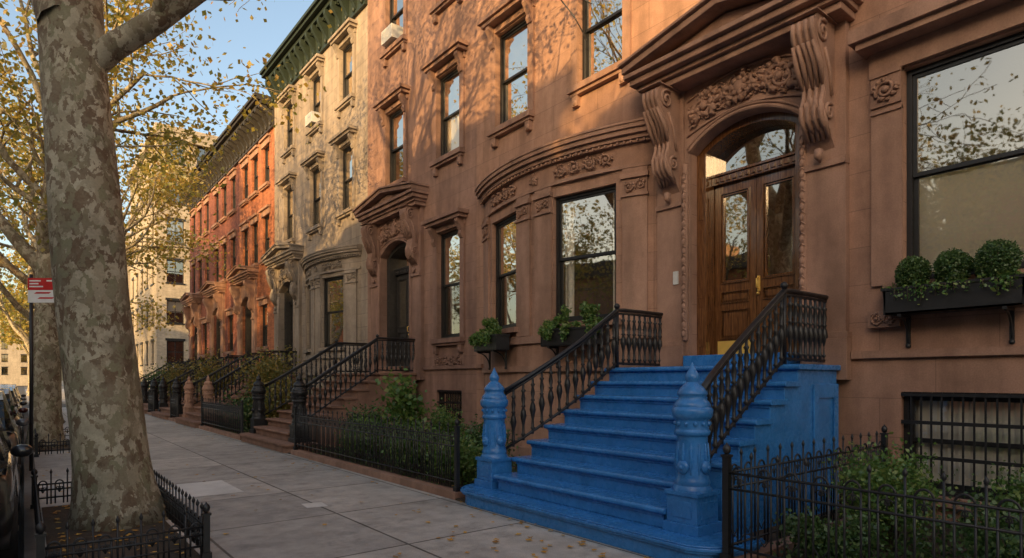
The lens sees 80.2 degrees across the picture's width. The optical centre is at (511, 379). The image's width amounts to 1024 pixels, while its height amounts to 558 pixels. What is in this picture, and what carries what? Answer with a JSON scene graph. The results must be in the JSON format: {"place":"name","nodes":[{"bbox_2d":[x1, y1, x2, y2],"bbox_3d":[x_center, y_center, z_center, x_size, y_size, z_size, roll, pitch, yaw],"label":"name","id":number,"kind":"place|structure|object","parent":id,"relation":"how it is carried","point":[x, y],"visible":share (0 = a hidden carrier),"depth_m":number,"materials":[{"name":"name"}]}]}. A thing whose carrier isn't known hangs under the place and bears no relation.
{"place":"outdoors","nodes":[
{"label":"outdoors","id":0,"kind":"place"},
{"bbox_2d":[17,386,65,557],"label":"road","id":1,"kind":"structure","parent":0,"point":[21,390],"depth_m":8.55,"materials":[{"name":"asphalt"}]},
{"bbox_2d":[0,386,26,418],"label":"parked car","id":2,"kind":"object","parent":1,"relation":"on","point":[22,403],"visible":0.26,"depth_m":18.72,"materials":[{"name":"black"}]},
{"bbox_2d":[0,388,27,443],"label":"parked car","id":3,"kind":"object","parent":1,"relation":"on","point":[11,403],"visible":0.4,"depth_m":14.24,"materials":[{"name":"black"}]},
{"bbox_2d":[0,391,29,483],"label":"parked car","id":4,"kind":"object","parent":1,"relation":"on","point":[10,424],"visible":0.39,"depth_m":9.98,"materials":[{"name":"grey"}]},
{"bbox_2d":[0,419,33,557],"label":"parked car","id":5,"kind":"object","parent":1,"relation":"on","point":[9,489],"visible":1,"depth_m":5.59,"materials":[{"name":"black"}]},
{"bbox_2d":[24,389,45,557],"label":"kerb","id":6,"kind":"structure","parent":1,"relation":"on","point":[29,537],"depth_m":7.25,"materials":[{"name":"stone"}]},
{"bbox_2d":[28,274,53,470],"bbox_3d":[-8.225,-0.120,10.661,0.480,3.460,0.075,0,0,0],"label":"street sign","id":7,"kind":"object","parent":6,"relation":"on","point":[40,290],"visible":0.84,"depth_m":10.64,"materials":[{"name":"red metal"}]},
{"bbox_2d":[21,381,63,557],"bbox_3d":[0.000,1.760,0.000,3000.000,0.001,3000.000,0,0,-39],"label":"ground","id":8,"kind":"structure","parent":0,"point":[22,549],"depth_m":8.58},
{"bbox_2d":[0,332,27,385],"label":"apartment building","id":9,"kind":"structure","parent":8,"relation":"on","point":[13,365],"depth_m":162.40,"materials":[{"name":"beige brick"}]},
{"bbox_2d":[126,122,217,388],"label":"apartment building","id":10,"kind":"structure","parent":8,"relation":"on","point":[150,352],"depth_m":52.02,"materials":[{"name":"beige brick"}]},
{"bbox_2d":[165,298,184,324],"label":"window","id":11,"kind":"structure","parent":10,"relation":"in","point":[178,308],"depth_m":51.59,"materials":[{"name":"grey glass"}]},
{"bbox_2d":[167,217,184,244],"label":"window","id":12,"kind":"structure","parent":10,"relation":"in","point":[181,224],"depth_m":51.70,"materials":[{"name":"grey glass"}]},
{"bbox_2d":[25,389,65,403],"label":"pavement","id":13,"kind":"structure","parent":0,"point":[63,398],"depth_m":54.96,"materials":[{"name":"concrete"}]},
{"bbox_2d":[0,285,28,392],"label":"plane tree","id":14,"kind":"object","parent":13,"relation":"on","point":[23,347],"visible":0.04,"depth_m":76.02,"materials":[{"name":"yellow plant"}]},
{"bbox_2d":[0,268,33,395],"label":"plane tree","id":15,"kind":"object","parent":13,"relation":"on","point":[19,327],"visible":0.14,"depth_m":60.23,"materials":[{"name":"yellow plant"}]},
{"bbox_2d":[0,235,134,344],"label":"plane tree","id":16,"kind":"object","parent":13,"relation":"on","point":[18,265],"visible":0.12,"depth_m":47.13,"materials":[{"name":"yellow plant"}]},
{"bbox_2d":[0,0,313,380],"label":"sky","id":17,"kind":"structure","parent":0,"point":[259,37],"materials":[{"name":"blue"}]},
{"bbox_2d":[259,0,367,394],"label":"row house","id":18,"kind":"structure","parent":0,"point":[314,257],"depth_m":20.46,"materials":[{"name":"beige stone"}]},
{"bbox_2d":[275,171,296,243],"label":"window","id":19,"kind":"structure","parent":18,"relation":"in","point":[289,179],"depth_m":23.72,"materials":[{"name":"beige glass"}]},
{"bbox_2d":[275,84,296,163],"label":"window","id":20,"kind":"structure","parent":18,"relation":"in","point":[291,134],"depth_m":23.63,"materials":[{"name":"beige glass"}]},
{"bbox_2d":[284,285,292,369],"bbox_3d":[-8.438,-1.985,23.745,0.355,3.610,1.700,0,0,-39],"label":"door","id":21,"kind":"structure","parent":18,"relation":"in","point":[288,300],"depth_m":24.25,"materials":[{"name":"paint"}]},
{"bbox_2d":[299,149,324,240],"bbox_3d":[-6.908,-6.405,21.319,0.515,2.830,1.640,0,0,-39],"label":"window","id":22,"kind":"structure","parent":18,"relation":"in","point":[316,158],"depth_m":21.54,"materials":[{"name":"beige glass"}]},
{"bbox_2d":[299,53,324,142],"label":"window","id":23,"kind":"structure","parent":18,"relation":"in","point":[315,65],"depth_m":21.23,"materials":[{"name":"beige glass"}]},
{"bbox_2d":[317,276,344,350],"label":"window","id":24,"kind":"structure","parent":18,"relation":"in","point":[333,287],"depth_m":19.40,"materials":[{"name":"black glass"}]},
{"bbox_2d":[328,124,357,225],"bbox_3d":[-5.280,-6.405,19.292,0.515,2.830,1.640,0,0,-39],"label":"window","id":25,"kind":"structure","parent":18,"relation":"in","point":[347,135],"depth_m":19.47,"materials":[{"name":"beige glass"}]},
{"bbox_2d":[328,17,357,118],"bbox_3d":[-5.280,-9.780,19.292,0.515,2.580,1.640,0,0,-39],"label":"window","id":26,"kind":"structure","parent":18,"relation":"in","point":[347,30],"depth_m":19.40,"materials":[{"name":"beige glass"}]},
{"bbox_2d":[28,407,653,557],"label":"sidewalk","id":27,"kind":"structure","parent":0,"point":[358,516],"depth_m":7.33,"materials":[{"name":"concrete"}]},
{"bbox_2d":[0,126,203,341],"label":"plane tree","id":28,"kind":"object","parent":27,"relation":"on","point":[17,306],"visible":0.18,"depth_m":28.77,"materials":[{"name":"green plant"}]},
{"bbox_2d":[34,420,199,557],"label":"tree pit soil","id":29,"kind":"object","parent":27,"relation":"on","point":[50,521],"visible":0.23,"depth_m":6.18,"materials":[{"name":"soil"}]},
{"bbox_2d":[34,427,70,456],"bbox_3d":[-10.721,1.345,14.476,1.080,0.510,4.080,0,0,-39],"label":"tree guard","id":30,"kind":"object","parent":29,"relation":"on","point":[36,437],"visible":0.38,"depth_m":12.74,"materials":[{"name":"black metal"}]},
{"bbox_2d":[30,468,211,557],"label":"tree guard","id":31,"kind":"object","parent":29,"relation":"on","point":[188,522],"visible":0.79,"depth_m":5.35,"materials":[{"name":"black metal"}]},
{"bbox_2d":[0,0,326,448],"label":"plane tree","id":32,"kind":"object","parent":29,"relation":"on","point":[47,393],"visible":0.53,"depth_m":14.31,"materials":[{"name":"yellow plant"}]},
{"bbox_2d":[30,0,591,531],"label":"plane tree","id":33,"kind":"object","parent":29,"relation":"on","point":[80,52],"visible":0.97,"depth_m":6.62,"materials":[{"name":"grey plant"}]},
{"bbox_2d":[0,63,240,422],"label":"plane tree","id":34,"kind":"object","parent":27,"relation":"on","point":[165,184],"visible":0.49,"depth_m":23.09,"materials":[{"name":"yellow plant"}]},
{"bbox_2d":[162,480,326,507],"bbox_3d":[-3.905,1.596,8.318,3.248,0.001,1.202,0,0,39],"label":"pavement patch","id":35,"kind":"object","parent":27,"relation":"on","point":[206,488],"visible":0.8,"depth_m":8.85,"materials":[{"name":"concrete"}]},
{"bbox_2d":[42,417,648,557],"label":"fallen leaves","id":36,"kind":"object","parent":27,"relation":"on","point":[128,534],"visible":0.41,"depth_m":6.16,"materials":[{"name":"brown plant"}]},
{"bbox_2d":[352,0,476,435],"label":"row house","id":37,"kind":"structure","parent":0,"point":[415,212],"depth_m":15.46,"materials":[{"name":"brown stone"}]},
{"bbox_2d":[372,82,410,185],"bbox_3d":[-3.246,-6.440,16.757,0.515,2.800,1.670,0,0,-39],"label":"window","id":38,"kind":"structure","parent":37,"relation":"in","point":[397,96],"depth_m":16.85,"materials":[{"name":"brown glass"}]},
{"bbox_2d":[379,0,407,67],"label":"window","id":39,"kind":"structure","parent":37,"relation":"in","point":[394,37],"depth_m":16.73,"materials":[{"name":"brown glass"}]},
{"bbox_2d":[387,242,408,366],"bbox_3d":[-2.930,-1.985,16.882,0.355,3.610,1.700,0,0,-39],"label":"door","id":40,"kind":"structure","parent":37,"relation":"in","point":[397,262],"depth_m":17.34,"materials":[{"name":"paint"}]},
{"bbox_2d":[420,37,468,177],"bbox_3d":[-1.540,-6.440,14.664,0.555,2.800,1.670,0,0,-39],"label":"window","id":41,"kind":"structure","parent":37,"relation":"in","point":[453,84],"depth_m":14.80,"materials":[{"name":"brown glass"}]},
{"bbox_2d":[421,207,468,353],"bbox_3d":[-1.502,-2.305,14.669,0.620,3.330,1.660,0,0,-39],"label":"window","id":42,"kind":"structure","parent":37,"relation":"in","point":[453,242],"depth_m":14.84,"materials":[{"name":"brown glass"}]},
{"bbox_2d":[429,0,462,24],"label":"window","id":43,"kind":"structure","parent":37,"relation":"in","point":[437,7],"depth_m":14.89,"materials":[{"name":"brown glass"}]},
{"bbox_2d":[440,390,461,435],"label":"window","id":44,"kind":"structure","parent":37,"relation":"in","point":[447,390],"depth_m":14.81,"materials":[{"name":"black glass"}]},
{"bbox_2d":[146,413,1016,557],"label":"garden bed","id":45,"kind":"object","parent":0,"point":[948,530],"depth_m":6.42,"materials":[{"name":"soil"}]},
{"bbox_2d":[147,391,154,414],"bbox_3d":[-16.513,1.060,27.843,0.160,1.080,1.640,0,0,-39],"label":"iron fence","id":46,"kind":"object","parent":45,"relation":"on","point":[151,402],"visible":0.98,"depth_m":27.79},
{"bbox_2d":[140,363,175,393],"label":"garden shrub","id":47,"kind":"object","parent":45,"relation":"on","point":[157,373],"visible":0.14,"depth_m":32.62,"materials":[{"name":"green plant"}]},
{"bbox_2d":[168,393,178,421],"bbox_3d":[-13.102,1.060,23.593,0.160,1.080,1.540,0,0,-39],"label":"iron fence","id":48,"kind":"object","parent":45,"relation":"on","point":[174,407],"visible":0.99,"depth_m":23.54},
{"bbox_2d":[153,350,203,397],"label":"garden shrub","id":49,"kind":"object","parent":45,"relation":"on","point":[172,375],"visible":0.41,"depth_m":28.46,"materials":[{"name":"green plant"}]},
{"bbox_2d":[141,357,221,413],"bbox_3d":[-16.819,0.233,31.123,3.991,2.735,3.990,0,0,-39],"label":"stoop","id":50,"kind":"object","parent":45,"relation":"on","point":[145,385],"visible":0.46,"depth_m":30.41,"materials":[{"name":"brown stone"}]},
{"bbox_2d":[177,167,211,367],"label":"row house","id":51,"kind":"structure","parent":45,"relation":"on","point":[197,325],"depth_m":35.23,"materials":[{"name":"red brick"}]},
{"bbox_2d":[202,194,209,237],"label":"window","id":52,"kind":"structure","parent":51,"relation":"in","point":[206,199],"depth_m":34.29,"materials":[{"name":"brown glass"}]},
{"bbox_2d":[151,353,253,419],"bbox_3d":[-13.377,0.233,26.834,3.991,2.735,3.990,0,0,-39],"label":"stoop","id":53,"kind":"object","parent":45,"relation":"on","point":[163,412],"visible":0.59,"depth_m":26.23,"materials":[{"name":"brown stone"}]},
{"bbox_2d":[190,348,240,397],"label":"garden shrub","id":54,"kind":"object","parent":45,"relation":"on","point":[205,371],"visible":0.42,"depth_m":24.51,"materials":[{"name":"green plant"}]},
{"bbox_2d":[196,133,238,375],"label":"row house","id":55,"kind":"structure","parent":45,"relation":"on","point":[218,303],"depth_m":30.95,"materials":[{"name":"red brick"}]},
{"bbox_2d":[211,185,219,229],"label":"window","id":56,"kind":"structure","parent":55,"relation":"in","point":[214,226],"depth_m":32.62,"materials":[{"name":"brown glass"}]},
{"bbox_2d":[216,319,219,364],"bbox_3d":[-15.324,-1.985,32.324,0.355,3.610,1.700,0,0,-39],"label":"door","id":57,"kind":"structure","parent":55,"relation":"in","point":[218,321],"depth_m":32.80,"materials":[{"name":"paint"}]},
{"bbox_2d":[218,235,226,282],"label":"window","id":58,"kind":"structure","parent":55,"relation":"in","point":[224,238],"depth_m":31.23,"materials":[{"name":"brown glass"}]},
{"bbox_2d":[218,176,226,223],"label":"window","id":59,"kind":"structure","parent":55,"relation":"in","point":[224,180],"depth_m":31.30,"materials":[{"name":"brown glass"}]},
{"bbox_2d":[224,307,233,354],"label":"window","id":60,"kind":"structure","parent":55,"relation":"in","point":[229,311],"depth_m":30.42,"materials":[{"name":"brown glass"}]},
{"bbox_2d":[227,228,236,266],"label":"window","id":61,"kind":"structure","parent":55,"relation":"in","point":[232,233],"depth_m":30.00,"materials":[{"name":"brown glass"}]},
{"bbox_2d":[227,167,236,216],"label":"window","id":62,"kind":"structure","parent":55,"relation":"in","point":[232,173],"depth_m":29.97,"materials":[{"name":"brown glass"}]},
{"bbox_2d":[199,396,243,439],"bbox_3d":[-8.689,1.060,18.095,0.160,1.080,4.840,0,0,-39],"label":"iron fence","id":63,"kind":"object","parent":45,"relation":"on","point":[225,416],"visible":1,"depth_m":17.87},
{"bbox_2d":[174,348,296,427],"bbox_3d":[-9.996,0.233,22.623,3.991,2.735,3.990,0,0,-39],"label":"stoop","id":64,"kind":"object","parent":45,"relation":"on","point":[191,416],"visible":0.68,"depth_m":22.13,"materials":[{"name":"brown stone"}]},
{"bbox_2d":[218,383,277,428],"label":"garden shrub","id":65,"kind":"object","parent":45,"relation":"on","point":[247,409],"visible":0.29,"depth_m":18.44,"materials":[{"name":"green plant"}]},
{"bbox_2d":[222,92,274,375],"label":"row house","id":66,"kind":"structure","parent":45,"relation":"on","point":[250,291],"depth_m":26.70,"materials":[{"name":"red brick"}]},
{"bbox_2d":[238,219,248,265],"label":"window","id":67,"kind":"structure","parent":66,"relation":"in","point":[244,225],"depth_m":28.45,"materials":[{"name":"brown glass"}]},
{"bbox_2d":[238,154,248,207],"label":"window","id":68,"kind":"structure","parent":66,"relation":"in","point":[244,161],"depth_m":28.33,"materials":[{"name":"brown glass"}]},
{"bbox_2d":[245,305,251,369],"bbox_3d":[-11.881,-1.985,28.035,0.355,3.610,1.700,0,0,-39],"label":"door","id":69,"kind":"structure","parent":66,"relation":"in","point":[248,315],"depth_m":28.53,"materials":[{"name":"paint"}]},
{"bbox_2d":[248,212,258,266],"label":"window","id":70,"kind":"structure","parent":66,"relation":"in","point":[254,218],"depth_m":27.28,"materials":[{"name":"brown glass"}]},
{"bbox_2d":[248,145,258,200],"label":"window","id":71,"kind":"structure","parent":66,"relation":"in","point":[254,151],"depth_m":27.17,"materials":[{"name":"brown glass"}]},
{"bbox_2d":[256,295,268,350],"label":"window","id":72,"kind":"structure","parent":66,"relation":"in","point":[263,300],"depth_m":26.27,"materials":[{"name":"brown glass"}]},
{"bbox_2d":[258,204,270,264],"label":"window","id":73,"kind":"structure","parent":66,"relation":"in","point":[264,211],"depth_m":26.00,"materials":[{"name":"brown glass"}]},
{"bbox_2d":[258,133,270,191],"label":"window","id":74,"kind":"structure","parent":66,"relation":"in","point":[265,140],"depth_m":25.95,"materials":[{"name":"brown glass"}]},
{"bbox_2d":[227,345,304,424],"bbox_3d":[-8.065,0.211,20.171,2.306,2.792,2.120,0,0,23],"label":"garden shrub","id":75,"kind":"object","parent":45,"relation":"on","point":[262,370],"visible":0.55,"depth_m":19.98,"materials":[{"name":"green plant"}]},
{"bbox_2d":[247,368,321,417],"bbox_3d":[-6.950,0.629,18.288,1.934,1.955,2.196,0,0,5],"label":"garden shrub","id":76,"kind":"object","parent":45,"relation":"on","point":[274,414],"visible":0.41,"depth_m":17.87,"materials":[{"name":"green plant"}]},
{"bbox_2d":[239,334,416,452],"bbox_3d":[-4.519,0.233,15.799,3.991,2.735,3.990,0,0,-39],"label":"stoop","id":77,"kind":"object","parent":45,"relation":"on","point":[338,392],"visible":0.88,"depth_m":15.04,"materials":[{"name":"brown stone"}]},
{"bbox_2d":[328,410,383,458],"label":"garden shrub","id":78,"kind":"object","parent":45,"relation":"on","point":[365,419],"visible":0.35,"depth_m":11.89,"materials":[{"name":"green plant"}]},
{"bbox_2d":[340,399,388,451],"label":"garden shrub","id":79,"kind":"object","parent":45,"relation":"on","point":[371,412],"visible":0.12,"depth_m":13.16,"materials":[{"name":"green plant"}]},
{"bbox_2d":[291,404,464,499],"bbox_3d":[-2.695,1.060,10.627,0.160,1.080,6.390,0,0,-39],"label":"iron fence","id":80,"kind":"object","parent":45,"relation":"on","point":[454,492],"visible":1,"depth_m":9.91,"materials":[{"name":"metal"}]},
{"bbox_2d":[371,367,434,460],"bbox_3d":[-2.108,0.680,11.782,1.181,1.851,1.127,0,0,-3],"label":"garden shrub","id":81,"kind":"object","parent":45,"relation":"on","point":[405,404],"visible":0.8,"depth_m":11.70,"materials":[{"name":"green plant"}]},
{"bbox_2d":[374,410,444,464],"bbox_3d":[-1.917,1.074,11.216,1.260,1.061,1.420,0,0,-39],"label":"garden shrub","id":82,"kind":"object","parent":45,"relation":"on","point":[418,426],"visible":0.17,"depth_m":11.15,"materials":[{"name":"green plant"}]},
{"bbox_2d":[380,418,451,474],"bbox_3d":[-1.472,1.107,10.174,1.632,0.998,1.205,0,0,18],"label":"garden shrub","id":83,"kind":"object","parent":45,"relation":"on","point":[404,449],"visible":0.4,"depth_m":10.01,"materials":[{"name":"green plant"}]},
{"bbox_2d":[423,398,466,440],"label":"garden shrub","id":84,"kind":"object","parent":45,"relation":"on","point":[442,415],"visible":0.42,"depth_m":12.18,"materials":[{"name":"green plant"}]},
{"bbox_2d":[418,427,517,484],"bbox_3d":[-0.699,1.154,9.132,1.463,0.902,1.144,0,0,39],"label":"garden shrub","id":85,"kind":"object","parent":45,"relation":"on","point":[468,464],"visible":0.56,"depth_m":8.96,"materials":[{"name":"green plant"}]},
{"bbox_2d":[447,414,518,454],"bbox_3d":[-0.455,1.041,10.327,1.312,1.129,1.261,0,0,14],"label":"garden shrub","id":86,"kind":"object","parent":45,"relation":"on","point":[477,435],"visible":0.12,"depth_m":10.11,"materials":[{"name":"green plant"}]},
{"bbox_2d":[213,421,995,557],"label":"ground cover","id":87,"kind":"object","parent":45,"relation":"on","point":[928,554],"visible":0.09,"depth_m":5.69,"materials":[{"name":"green plant"}]},
{"bbox_2d":[460,282,840,557],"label":"stoop","id":88,"kind":"object","parent":45,"relation":"on","point":[628,458],"visible":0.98,"depth_m":6.94,"materials":[{"name":"blue paint"}]},
{"bbox_2d":[474,0,863,502],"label":"row house","id":89,"kind":"structure","parent":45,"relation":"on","point":[634,154],"depth_m":9.49,"materials":[{"name":"brown stone"}]},
{"bbox_2d":[474,334,509,369],"bbox_3d":[-0.414,-0.542,12.200,0.325,0.684,1.140,0,0,-26],"label":"window box","id":90,"kind":"object","parent":89,"relation":"attached to","point":[499,343],"visible":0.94,"depth_m":11.80,"materials":[{"name":"metal"}]},
{"bbox_2d":[468,317,502,348],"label":"trailing plant","id":91,"kind":"object","parent":90,"relation":"in","point":[481,336],"visible":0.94,"depth_m":12.05,"materials":[{"name":"green plant"}]},
{"bbox_2d":[477,0,535,148],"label":"window","id":92,"kind":"structure","parent":89,"relation":"in","point":[517,45],"depth_m":12.88,"materials":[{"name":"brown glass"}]},
{"bbox_2d":[496,214,517,333],"bbox_3d":[-0.072,-2.110,12.379,0.440,2.380,1.377,0,0,-26],"label":"window","id":93,"kind":"structure","parent":89,"relation":"in","point":[505,229],"depth_m":12.63,"materials":[{"name":"clear glass"}]},
{"bbox_2d":[541,326,606,367],"bbox_3d":[1.056,-0.542,10.370,1.240,0.684,0.325,0,0,39],"label":"window box","id":94,"kind":"object","parent":89,"relation":"attached to","point":[575,334],"visible":0.58,"depth_m":10.25,"materials":[{"name":"metal"}]},
{"bbox_2d":[537,301,604,341],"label":"trailing plant","id":95,"kind":"object","parent":94,"relation":"in","point":[588,312],"visible":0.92,"depth_m":10.26,"materials":[{"name":"green plant"}]},
{"bbox_2d":[556,185,621,326],"bbox_3d":[1.308,-2.110,10.669,1.480,2.380,0.440,0,0,39],"label":"window","id":96,"kind":"structure","parent":89,"relation":"in","point":[570,257],"depth_m":11.04,"materials":[{"name":"clear glass"}]},
{"bbox_2d":[567,0,631,108],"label":"window","id":97,"kind":"structure","parent":89,"relation":"in","point":[606,24],"depth_m":11.00,"materials":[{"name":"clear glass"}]},
{"bbox_2d":[697,112,799,354],"bbox_3d":[3.517,-1.985,8.850,0.355,3.610,1.700,0,0,-39],"label":"door","id":98,"kind":"structure","parent":89,"relation":"in","point":[725,309],"depth_m":9.08,"materials":[{"name":"brown wood"}]},
{"bbox_2d":[772,505,906,557],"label":"garden shrub","id":99,"kind":"object","parent":45,"relation":"on","point":[820,539],"visible":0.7,"depth_m":5.00,"materials":[{"name":"green plant"}]},
{"bbox_2d":[720,424,1023,557],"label":"iron fence","id":100,"kind":"object","parent":45,"relation":"on","point":[729,487],"visible":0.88,"depth_m":4.74,"materials":[{"name":"metal"}]},
{"bbox_2d":[820,432,957,551],"bbox_3d":[3.485,1.048,5.624,1.038,1.116,1.559,0,0,36],"label":"garden shrub","id":101,"kind":"object","parent":45,"relation":"on","point":[894,477],"visible":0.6,"depth_m":5.45,"materials":[{"name":"green plant"}]},
{"bbox_2d":[848,0,1023,522],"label":"row house","id":102,"kind":"structure","parent":45,"relation":"on","point":[943,125],"depth_m":6.98,"materials":[{"name":"brown stone"}]},
{"bbox_2d":[848,0,1023,287],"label":"window","id":103,"kind":"structure","parent":102,"relation":"in","point":[966,205],"depth_m":6.94,"materials":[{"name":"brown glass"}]},
{"bbox_2d":[880,274,1023,347],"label":"window box","id":104,"kind":"object","parent":102,"relation":"attached to","point":[972,298],"visible":0.98,"depth_m":6.40,"materials":[{"name":"metal"}]},
{"bbox_2d":[894,255,932,286],"bbox_3d":[4.487,-1.196,6.820,0.376,0.406,0.379,0,0,-39],"label":"boxwood ball","id":105,"kind":"object","parent":104,"relation":"in","point":[916,268],"visible":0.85,"depth_m":6.73,"materials":[{"name":"green plant"}]},
{"bbox_2d":[881,268,1023,304],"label":"trailing plant","id":106,"kind":"object","parent":104,"relation":"in","point":[995,281],"visible":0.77,"depth_m":6.36,"materials":[{"name":"green plant"}]},
{"bbox_2d":[932,247,974,282],"bbox_3d":[4.736,-1.200,6.521,0.397,0.459,0.387,0,0,-39],"label":"boxwood ball","id":107,"kind":"object","parent":104,"relation":"in","point":[948,264],"visible":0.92,"depth_m":6.43,"materials":[{"name":"green plant"}]},
{"bbox_2d":[972,238,1023,277],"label":"boxwood ball","id":108,"kind":"object","parent":104,"relation":"in","point":[994,255],"visible":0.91,"depth_m":6.13,"materials":[{"name":"green plant"}]},
{"bbox_2d":[904,392,1023,510],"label":"window","id":109,"kind":"structure","parent":102,"relation":"in","point":[968,401],"depth_m":6.81,"materials":[{"name":"black glass"}]},
{"bbox_2d":[940,480,1023,557],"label":"garden shrub","id":110,"kind":"object","parent":45,"relation":"on","point":[1009,545],"visible":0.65,"depth_m":4.51,"materials":[{"name":"green plant"}]},
{"bbox_2d":[972,460,1023,519],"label":"garden shrub","id":111,"kind":"object","parent":45,"relation":"on","point":[1015,491],"visible":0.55,"depth_m":5.51,"materials":[{"name":"green plant"}]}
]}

